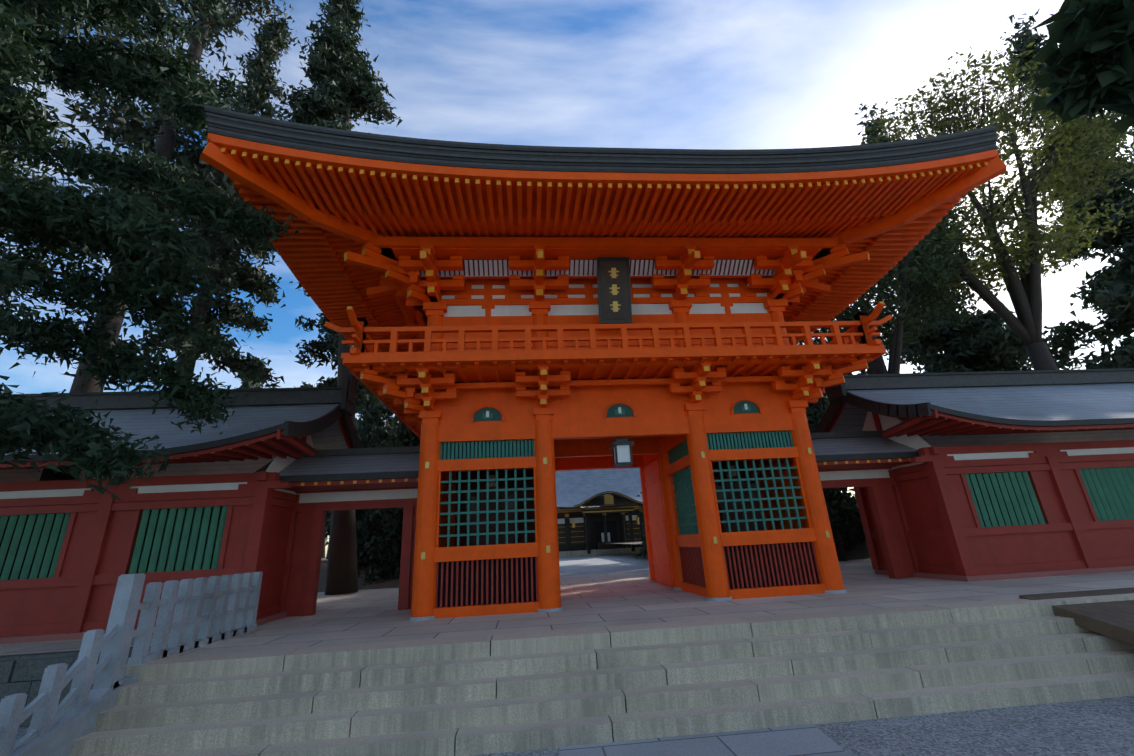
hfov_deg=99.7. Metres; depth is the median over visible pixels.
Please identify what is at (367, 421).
tree
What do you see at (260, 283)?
cedar
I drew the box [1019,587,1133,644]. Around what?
wooden ramp
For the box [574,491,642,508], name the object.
haiden roof trim
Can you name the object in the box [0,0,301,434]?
conifer
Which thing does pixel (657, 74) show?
sky
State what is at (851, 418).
wing roof
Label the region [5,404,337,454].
wing roof
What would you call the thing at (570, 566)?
courtyard paving
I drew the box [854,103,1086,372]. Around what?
tree
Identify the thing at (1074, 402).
wing roof
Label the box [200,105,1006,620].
temple gate
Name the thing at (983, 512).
wing
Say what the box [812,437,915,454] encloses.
wing roof
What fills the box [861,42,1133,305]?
broadleaf
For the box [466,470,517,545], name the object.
zuishin
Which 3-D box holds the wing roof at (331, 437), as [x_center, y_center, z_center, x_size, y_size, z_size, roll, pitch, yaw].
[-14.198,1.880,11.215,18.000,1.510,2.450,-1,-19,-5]
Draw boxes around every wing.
[0,374,419,643]
[810,368,1133,581]
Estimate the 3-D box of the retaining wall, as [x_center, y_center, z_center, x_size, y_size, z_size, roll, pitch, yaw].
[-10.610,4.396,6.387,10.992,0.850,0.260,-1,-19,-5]
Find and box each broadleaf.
[796,244,937,373]
[800,203,989,344]
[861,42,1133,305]
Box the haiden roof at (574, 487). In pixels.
[555,468,642,506]
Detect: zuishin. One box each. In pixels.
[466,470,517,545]
[714,461,763,532]
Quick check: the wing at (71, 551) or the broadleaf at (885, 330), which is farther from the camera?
the broadleaf at (885, 330)
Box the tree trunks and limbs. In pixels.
[0,0,1131,594]
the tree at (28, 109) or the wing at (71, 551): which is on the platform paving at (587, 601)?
the wing at (71, 551)
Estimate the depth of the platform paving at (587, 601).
8.03 m
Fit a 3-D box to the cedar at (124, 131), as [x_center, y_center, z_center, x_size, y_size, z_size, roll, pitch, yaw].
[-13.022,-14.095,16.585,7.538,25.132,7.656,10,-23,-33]
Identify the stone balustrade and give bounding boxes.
[0,572,262,755]
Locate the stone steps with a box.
[70,593,1133,755]
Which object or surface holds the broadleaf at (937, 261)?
on the tree trunks and limbs
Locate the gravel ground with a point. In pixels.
(1099, 727)
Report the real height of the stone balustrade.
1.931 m
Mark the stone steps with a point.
(484, 694)
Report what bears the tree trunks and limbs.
on the gravel ground
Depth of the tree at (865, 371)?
20.05 m
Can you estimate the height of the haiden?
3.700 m
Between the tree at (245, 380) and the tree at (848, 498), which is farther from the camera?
the tree at (245, 380)
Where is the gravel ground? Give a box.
[15,557,1133,755]
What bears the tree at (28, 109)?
on the tree trunks and limbs
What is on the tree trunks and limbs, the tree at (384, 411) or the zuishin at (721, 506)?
the tree at (384, 411)
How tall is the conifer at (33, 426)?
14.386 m
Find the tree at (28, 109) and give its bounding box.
[0,20,144,270]
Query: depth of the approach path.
4.76 m
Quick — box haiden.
[557,505,646,557]
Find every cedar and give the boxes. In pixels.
[2,0,285,308]
[93,0,297,387]
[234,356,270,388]
[250,0,402,296]
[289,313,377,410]
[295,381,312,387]
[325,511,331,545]
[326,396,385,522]
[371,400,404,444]
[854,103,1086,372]
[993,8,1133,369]
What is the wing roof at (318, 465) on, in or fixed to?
on the wing at (71, 551)
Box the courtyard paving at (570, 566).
[559,554,648,575]
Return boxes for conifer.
[0,0,259,499]
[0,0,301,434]
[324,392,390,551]
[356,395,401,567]
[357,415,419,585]
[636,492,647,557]
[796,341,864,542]
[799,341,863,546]
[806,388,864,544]
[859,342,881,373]
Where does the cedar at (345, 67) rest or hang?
on the tree trunks and limbs
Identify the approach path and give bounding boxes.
[558,724,849,755]
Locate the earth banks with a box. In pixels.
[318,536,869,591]
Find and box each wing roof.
[0,420,348,482]
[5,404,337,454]
[254,453,419,475]
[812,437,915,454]
[831,403,1133,446]
[846,383,1133,420]
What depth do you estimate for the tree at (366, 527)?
18.44 m
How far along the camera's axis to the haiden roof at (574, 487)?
40.82 m
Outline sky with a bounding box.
[0,0,1133,556]
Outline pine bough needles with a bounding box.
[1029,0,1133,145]
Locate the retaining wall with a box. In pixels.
[0,644,167,726]
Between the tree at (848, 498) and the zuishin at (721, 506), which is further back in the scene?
the tree at (848, 498)
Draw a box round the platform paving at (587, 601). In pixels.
[0,559,1133,656]

